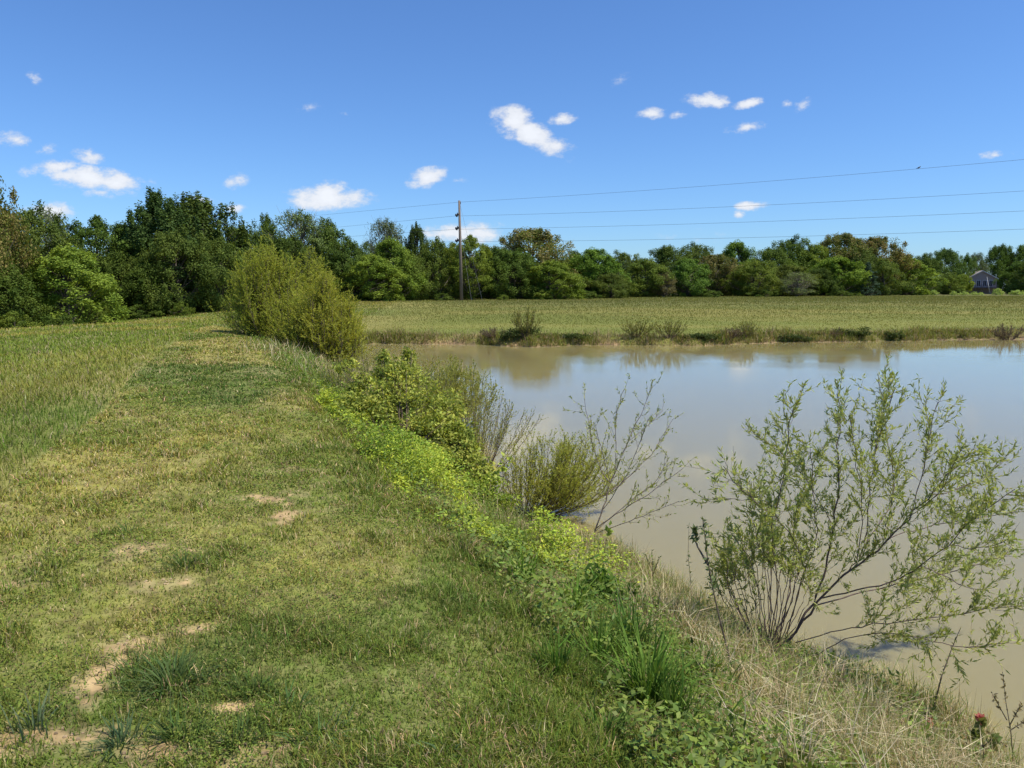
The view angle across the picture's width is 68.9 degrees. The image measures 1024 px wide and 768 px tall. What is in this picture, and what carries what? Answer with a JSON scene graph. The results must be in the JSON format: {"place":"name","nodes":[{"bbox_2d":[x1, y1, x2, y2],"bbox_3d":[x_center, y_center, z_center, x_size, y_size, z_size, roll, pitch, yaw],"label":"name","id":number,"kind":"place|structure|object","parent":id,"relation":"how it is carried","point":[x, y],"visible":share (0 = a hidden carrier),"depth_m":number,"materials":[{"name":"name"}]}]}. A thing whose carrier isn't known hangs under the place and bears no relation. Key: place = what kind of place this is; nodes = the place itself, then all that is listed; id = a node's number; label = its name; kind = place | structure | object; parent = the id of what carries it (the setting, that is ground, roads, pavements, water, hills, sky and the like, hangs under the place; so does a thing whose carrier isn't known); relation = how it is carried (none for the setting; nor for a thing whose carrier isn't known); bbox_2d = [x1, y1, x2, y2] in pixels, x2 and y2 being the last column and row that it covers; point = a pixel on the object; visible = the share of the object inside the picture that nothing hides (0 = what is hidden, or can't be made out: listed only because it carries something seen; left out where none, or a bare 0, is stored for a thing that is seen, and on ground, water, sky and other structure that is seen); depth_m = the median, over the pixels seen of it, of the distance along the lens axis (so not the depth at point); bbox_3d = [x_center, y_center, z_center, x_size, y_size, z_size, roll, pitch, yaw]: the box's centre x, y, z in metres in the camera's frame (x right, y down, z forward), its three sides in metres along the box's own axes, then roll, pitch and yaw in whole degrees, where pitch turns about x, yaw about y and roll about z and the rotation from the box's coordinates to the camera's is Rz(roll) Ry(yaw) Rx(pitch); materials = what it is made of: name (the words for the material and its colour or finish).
{"place":"outdoors","nodes":[
{"label":"outdoors","id":0,"kind":"place"},
{"bbox_2d":[0,292,1023,767],"bbox_3d":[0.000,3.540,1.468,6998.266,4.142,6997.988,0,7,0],"label":"ground","id":1,"kind":"structure","parent":0,"point":[86,614],"depth_m":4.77,"materials":[{"name":"plant"}]},
{"bbox_2d":[0,176,43,328],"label":"oak tree","id":2,"kind":"object","parent":1,"relation":"on","point":[8,226],"visible":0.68,"depth_m":60.37,"materials":[{"name":"green plant"}]},
{"bbox_2d":[0,309,43,328],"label":"woodland shrub","id":3,"kind":"object","parent":1,"relation":"on","point":[9,318],"visible":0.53,"depth_m":57.60,"materials":[{"name":"green plant"}]},
{"bbox_2d":[0,258,58,328],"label":"maple tree","id":4,"kind":"object","parent":1,"relation":"on","point":[18,285],"visible":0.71,"depth_m":59.80,"materials":[{"name":"green plant"}]},
{"bbox_2d":[0,677,75,744],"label":"grass tuft","id":5,"kind":"object","parent":1,"relation":"on","point":[38,717],"visible":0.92,"depth_m":2.89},
{"bbox_2d":[0,199,100,325],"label":"oak tree","id":6,"kind":"object","parent":1,"relation":"on","point":[40,231],"visible":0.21,"depth_m":70.52,"materials":[{"name":"green plant"}]},
{"bbox_2d":[16,243,130,325],"bbox_3d":[-38.263,-8.326,65.388,8.761,8.155,11.979,-14,16,-62],"label":"maple tree","id":7,"kind":"object","parent":1,"relation":"on","point":[61,264],"visible":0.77,"depth_m":63.83,"materials":[{"name":"green plant"}]},
{"bbox_2d":[50,214,144,302],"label":"layered tree","id":8,"kind":"object","parent":1,"relation":"on","point":[98,233],"visible":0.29,"depth_m":79.12,"materials":[{"name":"green plant"}]},
{"bbox_2d":[93,242,143,318],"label":"maple tree","id":9,"kind":"object","parent":1,"relation":"on","point":[118,257],"visible":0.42,"depth_m":77.90,"materials":[{"name":"green plant"}]},
{"bbox_2d":[76,705,173,763],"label":"grass tuft","id":10,"kind":"object","parent":1,"relation":"on","point":[119,733],"visible":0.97,"depth_m":2.81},
{"bbox_2d":[120,304,164,319],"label":"woodland shrub","id":11,"kind":"object","parent":1,"relation":"on","point":[145,312],"visible":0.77,"depth_m":75.36,"materials":[{"name":"green plant"}]},
{"bbox_2d":[118,254,175,316],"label":"maple tree","id":12,"kind":"object","parent":1,"relation":"on","point":[141,274],"visible":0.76,"depth_m":76.61,"materials":[{"name":"green plant"}]},
{"bbox_2d":[105,185,207,313],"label":"dark tree","id":13,"kind":"object","parent":1,"relation":"on","point":[153,212],"visible":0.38,"depth_m":79.96,"materials":[{"name":"green plant"}]},
{"bbox_2d":[95,638,230,710],"bbox_3d":[-1.444,1.250,3.202,0.605,0.229,0.538,-7,10,-43],"label":"grass tuft","id":14,"kind":"object","parent":1,"relation":"on","point":[180,666],"visible":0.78,"depth_m":3.23,"materials":[{"name":"plant"}]},
{"bbox_2d":[118,224,231,314],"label":"oak tree","id":15,"kind":"object","parent":1,"relation":"on","point":[174,247],"visible":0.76,"depth_m":77.38,"materials":[{"name":"green plant"}]},
{"bbox_2d":[137,687,231,762],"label":"grass tuft","id":16,"kind":"object","parent":1,"relation":"on","point":[163,730],"visible":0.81,"depth_m":2.85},
{"bbox_2d":[0,300,396,491],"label":"meadow grass","id":17,"kind":"structure","parent":1,"relation":"on","point":[151,336],"depth_m":17.97,"materials":[{"name":"plant"}]},
{"bbox_2d":[143,190,268,309],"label":"dark tree","id":18,"kind":"object","parent":1,"relation":"on","point":[202,209],"visible":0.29,"depth_m":84.24,"materials":[{"name":"green plant"}]},
{"bbox_2d":[181,236,245,312],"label":"oak tree","id":19,"kind":"object","parent":1,"relation":"on","point":[222,248],"visible":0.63,"depth_m":79.46,"materials":[{"name":"green plant"}]},
{"bbox_2d":[189,706,282,763],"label":"grass tuft","id":20,"kind":"object","parent":1,"relation":"on","point":[242,731],"visible":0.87,"depth_m":2.80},
{"bbox_2d":[216,661,286,710],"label":"grass tuft","id":21,"kind":"object","parent":1,"relation":"on","point":[254,684],"visible":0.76,"depth_m":3.14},
{"bbox_2d":[207,227,314,341],"bbox_3d":[-9.848,-3.688,29.776,4.497,5.074,3.578,3,8,24],"label":"willow tree","id":22,"kind":"object","parent":1,"relation":"on","point":[259,288],"visible":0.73,"depth_m":29.18,"materials":[{"name":"green plant"}]},
{"bbox_2d":[248,212,280,275],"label":"maple tree","id":23,"kind":"object","parent":1,"relation":"on","point":[266,228],"visible":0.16,"depth_m":97.66,"materials":[{"name":"green plant"}]},
{"bbox_2d":[241,233,332,299],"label":"oak tree","id":24,"kind":"object","parent":1,"relation":"on","point":[283,244],"visible":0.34,"depth_m":91.48,"materials":[{"name":"green plant"}]},
{"bbox_2d":[265,277,320,349],"bbox_3d":[-7.769,-2.321,27.358,2.591,3.210,2.804,-7,10,-44],"label":"willow tree","id":25,"kind":"object","parent":1,"relation":"on","point":[279,333],"visible":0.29,"depth_m":27.20,"materials":[{"name":"green plant"}]},
{"bbox_2d":[264,207,330,278],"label":"airy tree","id":26,"kind":"object","parent":1,"relation":"on","point":[303,221],"visible":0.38,"depth_m":95.23,"materials":[{"name":"green plant"}]},
{"bbox_2d":[269,696,359,762],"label":"grass tuft","id":27,"kind":"object","parent":1,"relation":"on","point":[338,719],"visible":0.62,"depth_m":2.85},
{"bbox_2d":[293,244,343,313],"bbox_3d":[-8.187,-3.191,30.775,2.711,5.098,2.729,0,7,0],"label":"willow tree","id":28,"kind":"object","parent":1,"relation":"on","point":[309,267],"visible":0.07,"depth_m":30.57,"materials":[{"name":"green plant"}]},
{"bbox_2d":[279,260,372,365],"bbox_3d":[-6.700,-2.278,26.938,3.281,4.418,3.259,7,10,44],"label":"willow tree","id":29,"kind":"object","parent":1,"relation":"on","point":[320,299],"visible":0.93,"depth_m":26.46,"materials":[{"name":"green plant"}]},
{"bbox_2d":[304,217,358,298],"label":"maple tree","id":30,"kind":"object","parent":1,"relation":"on","point":[333,234],"visible":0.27,"depth_m":97.12,"materials":[{"name":"green plant"}]},
{"bbox_2d":[314,349,372,394],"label":"willow shrub","id":31,"kind":"object","parent":1,"relation":"on","point":[339,376],"visible":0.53,"depth_m":16.59,"materials":[{"name":"green plant"}]},
{"bbox_2d":[314,235,379,301],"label":"oak tree","id":32,"kind":"object","parent":1,"relation":"on","point":[336,260],"visible":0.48,"depth_m":94.73,"materials":[{"name":"green plant"}]},
{"bbox_2d":[331,298,375,367],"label":"bush","id":33,"kind":"object","parent":1,"relation":"on","point":[354,329],"visible":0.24,"depth_m":27.23,"materials":[{"name":"green plant"}]},
{"bbox_2d":[0,468,716,761],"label":"soil crumbs","id":34,"kind":"object","parent":1,"relation":"on","point":[123,752],"visible":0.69,"depth_m":3.03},
{"bbox_2d":[330,253,417,300],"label":"maple tree","id":35,"kind":"object","parent":1,"relation":"on","point":[366,282],"visible":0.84,"depth_m":93.34,"materials":[{"name":"green plant"}]},
{"bbox_2d":[363,215,406,254],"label":"airy tree","id":36,"kind":"object","parent":1,"relation":"on","point":[386,227],"visible":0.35,"depth_m":109.25,"materials":[{"name":"green plant"}]},
{"bbox_2d":[359,236,428,300],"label":"maple tree","id":37,"kind":"object","parent":1,"relation":"on","point":[395,251],"visible":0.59,"depth_m":97.55,"materials":[{"name":"green plant"}]},
{"bbox_2d":[382,250,441,300],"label":"maple tree","id":38,"kind":"object","parent":1,"relation":"on","point":[426,290],"visible":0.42,"depth_m":99.96,"materials":[{"name":"green plant"}]},
{"bbox_2d":[330,345,501,488],"bbox_3d":[-1.836,0.399,11.554,4.412,1.865,1.977,5,9,35],"label":"leafy bush","id":39,"kind":"object","parent":1,"relation":"on","point":[386,403],"visible":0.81,"depth_m":11.22,"materials":[{"name":"green plant"}]},
{"bbox_2d":[400,221,436,298],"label":"dark tree","id":40,"kind":"object","parent":1,"relation":"on","point":[416,236],"visible":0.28,"depth_m":109.58,"materials":[{"name":"green plant"}]},
{"bbox_2d":[411,235,459,299],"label":"oak tree","id":41,"kind":"object","parent":1,"relation":"on","point":[436,253],"visible":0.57,"depth_m":105.16,"materials":[{"name":"green plant"}]},
{"bbox_2d":[373,351,502,423],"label":"willow shrub","id":42,"kind":"object","parent":1,"relation":"on","point":[457,383],"visible":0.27,"depth_m":16.83,"materials":[{"name":"green plant"}]},
{"bbox_2d":[455,200,462,299],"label":"utility pole","id":43,"kind":"object","parent":1,"relation":"on","point":[458,214],"visible":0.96,"depth_m":98.43,"materials":[{"name":"wood"}]},
{"bbox_2d":[37,255,896,319],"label":"undergrowth","id":44,"kind":"object","parent":1,"relation":"on","point":[626,264],"visible":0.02,"depth_m":142.79,"materials":[{"name":"green plant"}]},
{"bbox_2d":[444,234,494,299],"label":"tree","id":45,"kind":"object","parent":1,"relation":"on","point":[482,256],"visible":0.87,"depth_m":103.38,"materials":[{"name":"green plant"}]},
{"bbox_2d":[460,470,523,512],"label":"leafy bush","id":46,"kind":"object","parent":1,"relation":"on","point":[488,487],"visible":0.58,"depth_m":9.40,"materials":[{"name":"green plant"}]},
{"bbox_2d":[465,246,529,298],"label":"oak tree","id":47,"kind":"object","parent":1,"relation":"on","point":[498,253],"visible":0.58,"depth_m":109.16,"materials":[{"name":"green plant"}]},
{"bbox_2d":[455,387,545,470],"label":"willow shrub","id":48,"kind":"object","parent":1,"relation":"on","point":[499,437],"visible":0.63,"depth_m":12.93,"materials":[{"name":"green plant"}]},
{"bbox_2d":[313,378,715,624],"bbox_3d":[-1.282,0.992,9.398,2.414,1.480,9.469,-4,8,-28],"label":"vine ground cover","id":49,"kind":"object","parent":1,"relation":"on","point":[417,451],"visible":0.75,"depth_m":7.40,"materials":[{"name":"green plant"}]},
{"bbox_2d":[482,247,554,298],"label":"oak tree","id":50,"kind":"object","parent":1,"relation":"on","point":[526,259],"visible":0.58,"depth_m":109.10,"materials":[{"name":"green plant"}]},
{"bbox_2d":[490,542,554,584],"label":"grass tuft","id":51,"kind":"object","parent":1,"relation":"on","point":[529,564],"visible":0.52,"depth_m":5.14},
{"bbox_2d":[510,304,541,338],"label":"shore bush","id":52,"kind":"object","parent":1,"relation":"on","point":[529,325],"visible":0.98,"depth_m":41.41,"materials":[{"name":"green plant"}]},
{"bbox_2d":[471,226,591,296],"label":"flowering oak","id":53,"kind":"object","parent":1,"relation":"on","point":[542,244],"visible":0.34,"depth_m":117.16,"materials":[{"name":"green plant"}]},
{"bbox_2d":[513,259,586,299],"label":"maple tree","id":54,"kind":"object","parent":1,"relation":"on","point":[557,268],"visible":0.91,"depth_m":109.19,"materials":[{"name":"green plant"}]},
{"bbox_2d":[515,616,593,680],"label":"grass tuft","id":55,"kind":"object","parent":1,"relation":"on","point":[557,651],"visible":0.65,"depth_m":3.62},
{"bbox_2d":[494,425,628,519],"bbox_3d":[0.703,1.304,10.647,2.001,1.426,1.721,0,7,0],"label":"willow shrub","id":56,"kind":"object","parent":1,"relation":"on","point":[561,486],"visible":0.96,"depth_m":10.37,"materials":[{"name":"green plant"}]},
{"bbox_2d":[540,570,616,615],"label":"grass tuft","id":57,"kind":"object","parent":1,"relation":"on","point":[577,592],"visible":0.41,"depth_m":4.92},
{"bbox_2d":[567,247,630,297],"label":"maple tree","id":58,"kind":"object","parent":1,"relation":"on","point":[591,258],"visible":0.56,"depth_m":124.79,"materials":[{"name":"green plant"}]},
{"bbox_2d":[552,601,649,676],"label":"grass tuft","id":59,"kind":"object","parent":1,"relation":"on","point":[600,643],"visible":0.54,"depth_m":3.97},
{"bbox_2d":[573,554,640,605],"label":"leafy bush","id":60,"kind":"object","parent":1,"relation":"on","point":[606,577],"visible":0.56,"depth_m":5.51,"materials":[{"name":"green plant"}]},
{"bbox_2d":[589,272,631,297],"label":"oak tree","id":61,"kind":"object","parent":1,"relation":"on","point":[620,291],"visible":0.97,"depth_m":121.52,"materials":[{"name":"green plant"}]},
{"bbox_2d":[578,695,643,754],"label":"grass tuft","id":62,"kind":"object","parent":1,"relation":"on","point":[609,723],"visible":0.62,"depth_m":3.11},
{"bbox_2d":[204,336,1023,767],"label":"dry grass","id":63,"kind":"structure","parent":1,"relation":"on","point":[904,756],"depth_m":4.99,"materials":[{"name":"plant"}]},
{"bbox_2d":[246,330,997,767],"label":"bank weeds","id":64,"kind":"object","parent":1,"relation":"on","point":[706,740],"visible":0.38,"depth_m":4.30,"materials":[{"name":"green plant"}]},
{"bbox_2d":[562,372,697,532],"bbox_3d":[1.397,0.838,8.979,1.584,1.990,1.317,0,7,0],"label":"willow shrub","id":65,"kind":"object","parent":1,"relation":"on","point":[621,455],"visible":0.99,"depth_m":9.04,"materials":[{"name":"green plant"}]},
{"bbox_2d":[574,579,693,660],"bbox_3d":[0.615,1.370,4.313,0.972,0.449,0.758,0,7,0],"label":"grass tuft","id":66,"kind":"object","parent":1,"relation":"on","point":[623,611],"visible":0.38,"depth_m":4.37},
{"bbox_2d":[610,258,674,296],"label":"maple tree","id":67,"kind":"object","parent":1,"relation":"on","point":[639,288],"visible":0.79,"depth_m":134.58,"materials":[{"name":"green plant"}]},
{"bbox_2d":[573,606,722,714],"bbox_3d":[0.661,1.352,3.718,0.756,0.441,0.757,2,8,19],"label":"grass tuft","id":68,"kind":"object","parent":1,"relation":"on","point":[635,679],"visible":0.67,"depth_m":3.69,"materials":[{"name":"plant"}]},
{"bbox_2d":[648,244,692,291],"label":"oak tree","id":69,"kind":"object","parent":1,"relation":"on","point":[664,253],"visible":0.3,"depth_m":156.00,"materials":[{"name":"green plant"}]},
{"bbox_2d":[339,295,1023,338],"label":"field grass","id":70,"kind":"structure","parent":1,"relation":"on","point":[864,299],"depth_m":75.84,"materials":[{"name":"plant"}]},
{"bbox_2d":[666,257,712,296],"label":"maple tree","id":71,"kind":"object","parent":1,"relation":"on","point":[690,267],"visible":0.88,"depth_m":138.25,"materials":[{"name":"green plant"}]},
{"bbox_2d":[620,644,759,735],"bbox_3d":[0.784,1.457,3.566,0.644,0.315,0.573,-7,10,-44],"label":"grass tuft","id":72,"kind":"object","parent":1,"relation":"on","point":[673,697],"visible":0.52,"depth_m":3.59,"materials":[{"name":"plant"}]},
{"bbox_2d":[359,324,1022,346],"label":"shore grass","id":73,"kind":"structure","parent":1,"relation":"on","point":[912,332],"depth_m":43.50,"materials":[{"name":"plant"}]},
{"bbox_2d":[679,241,725,288],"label":"oak tree","id":74,"kind":"object","parent":1,"relation":"on","point":[694,249],"visible":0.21,"depth_m":161.62,"materials":[{"name":"green plant"}]},
{"bbox_2d":[666,629,750,691],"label":"grass tuft","id":75,"kind":"object","parent":1,"relation":"on","point":[709,664],"visible":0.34,"depth_m":4.47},
{"bbox_2d":[688,517,732,670],"bbox_3d":[1.324,1.405,4.875,0.374,1.097,0.114,6,9,39],"label":"sapling","id":76,"kind":"object","parent":1,"relation":"on","point":[696,534],"visible":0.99,"depth_m":4.88,"materials":[{"name":"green plant"}]},
{"bbox_2d":[680,254,755,295],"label":"flowering oak","id":77,"kind":"object","parent":1,"relation":"on","point":[712,261],"visible":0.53,"depth_m":153.84,"materials":[{"name":"green plant"}]},
{"bbox_2d":[719,239,760,295],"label":"maple tree","id":78,"kind":"object","parent":1,"relation":"on","point":[742,253],"visible":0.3,"depth_m":168.27,"materials":[{"name":"green plant"}]},
{"bbox_2d":[719,258,782,295],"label":"oak tree","id":79,"kind":"object","parent":1,"relation":"on","point":[749,271],"visible":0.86,"depth_m":146.72,"materials":[{"name":"green plant"}]},
{"bbox_2d":[754,246,800,292],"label":"oak tree","id":80,"kind":"object","parent":1,"relation":"on","point":[769,255],"visible":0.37,"depth_m":165.64,"materials":[{"name":"green plant"}]},
{"bbox_2d":[752,264,820,295],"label":"oak tree","id":81,"kind":"object","parent":1,"relation":"on","point":[787,269],"visible":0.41,"depth_m":151.68,"materials":[{"name":"green plant"}]},
{"bbox_2d":[771,234,821,272],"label":"oak tree","id":82,"kind":"object","parent":1,"relation":"on","point":[788,245],"visible":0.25,"depth_m":173.70,"materials":[{"name":"green plant"}]},
{"bbox_2d":[779,271,819,296],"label":"airy tree","id":83,"kind":"object","parent":1,"relation":"on","point":[798,278],"visible":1,"depth_m":144.05,"materials":[{"name":"green plant"}]},
{"bbox_2d":[796,242,830,284],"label":"maple tree","id":84,"kind":"object","parent":1,"relation":"on","point":[815,260],"visible":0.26,"depth_m":173.67,"materials":[{"name":"green plant"}]},
{"bbox_2d":[796,267,844,295],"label":"oak tree","id":85,"kind":"object","parent":1,"relation":"on","point":[822,272],"visible":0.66,"depth_m":154.51,"materials":[{"name":"green plant"}]},
{"bbox_2d":[801,255,871,295],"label":"maple tree","id":86,"kind":"object","parent":1,"relation":"on","point":[835,264],"visible":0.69,"depth_m":156.28,"materials":[{"name":"green plant"}]},
{"bbox_2d":[806,232,886,284],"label":"flowering oak","id":87,"kind":"object","parent":1,"relation":"on","point":[847,241],"visible":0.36,"depth_m":179.31,"materials":[{"name":"green plant"}]},
{"bbox_2d":[674,351,1023,688],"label":"willow shrub","id":88,"kind":"object","parent":1,"relation":"on","point":[770,536],"visible":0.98,"depth_m":5.65,"materials":[{"name":"green plant"}]},
{"bbox_2d":[853,262,880,295],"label":"spruce tree","id":89,"kind":"object","parent":1,"relation":"on","point":[871,290],"visible":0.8,"depth_m":157.84,"materials":[{"name":"green plant"}]},
{"bbox_2d":[840,245,894,293],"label":"oak tree","id":90,"kind":"object","parent":1,"relation":"on","point":[870,258],"visible":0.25,"depth_m":175.15,"materials":[{"name":"green plant"}]},
{"bbox_2d":[856,258,916,295],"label":"maple tree","id":91,"kind":"object","parent":1,"relation":"on","point":[886,265],"visible":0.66,"depth_m":168.57,"materials":[{"name":"green plant"}]},
{"bbox_2d":[856,235,921,292],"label":"flowering oak","id":92,"kind":"object","parent":1,"relation":"on","point":[878,242],"visible":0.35,"depth_m":182.19,"materials":[{"name":"green plant"}]},
{"bbox_2d":[893,258,948,294],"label":"maple tree","id":93,"kind":"object","parent":1,"relation":"on","point":[923,275],"visible":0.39,"depth_m":184.85,"materials":[{"name":"green plant"}]},
{"bbox_2d":[932,272,968,294],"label":"maple tree","id":94,"kind":"object","parent":1,"relation":"on","point":[951,287],"visible":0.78,"depth_m":210.93,"materials":[{"name":"green plant"}]},
{"bbox_2d":[932,247,969,293],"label":"oak tree","id":95,"kind":"object","parent":1,"relation":"on","point":[949,256],"visible":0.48,"depth_m":253.99,"materials":[{"name":"green plant"}]},
{"bbox_2d":[966,270,998,293],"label":"house","id":96,"kind":"structure","parent":1,"relation":"on","point":[979,278],"depth_m":252.47,"materials":[{"name":"metal"}]},
{"bbox_2d":[966,710,1002,765],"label":"red leaf seedling","id":97,"kind":"object","parent":1,"relation":"on","point":[982,725],"visible":0.74,"depth_m":4.95,"materials":[{"name":"green plant"}]},
{"bbox_2d":[978,243,1015,291],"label":"oak tree","id":98,"kind":"object","parent":1,"relation":"on","point":[994,254],"visible":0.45,"depth_m":279.08,"materials":[{"name":"green plant"}]},
{"bbox_2d":[989,244,1023,291],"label":"oak tree","id":99,"kind":"object","parent":1,"relation":"on","point":[1019,254],"visible":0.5,"depth_m":274.97,"materials":[{"name":"green plant"}]},
{"bbox_2d":[992,260,1023,293],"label":"maple tree","id":100,"kind":"object","parent":1,"relation":"on","point":[1005,273],"visible":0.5,"depth_m":234.34,"materials":[{"name":"green plant"}]},
{"bbox_2d":[0,0,1023,284],"label":"sky","id":101,"kind":"structure","parent":0,"point":[322,107],"materials":[{"name":"blue"}]},
{"bbox_2d":[223,327,899,767],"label":"bank grass","id":102,"kind":"structure","parent":0,"point":[675,733],"depth_m":4.30,"materials":[{"name":"plant"}]},
{"bbox_2d":[360,340,1023,767],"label":"water","id":103,"kind":"structure","parent":0,"point":[716,396],"depth_m":15.20,"materials":[{"name":"liquid"}]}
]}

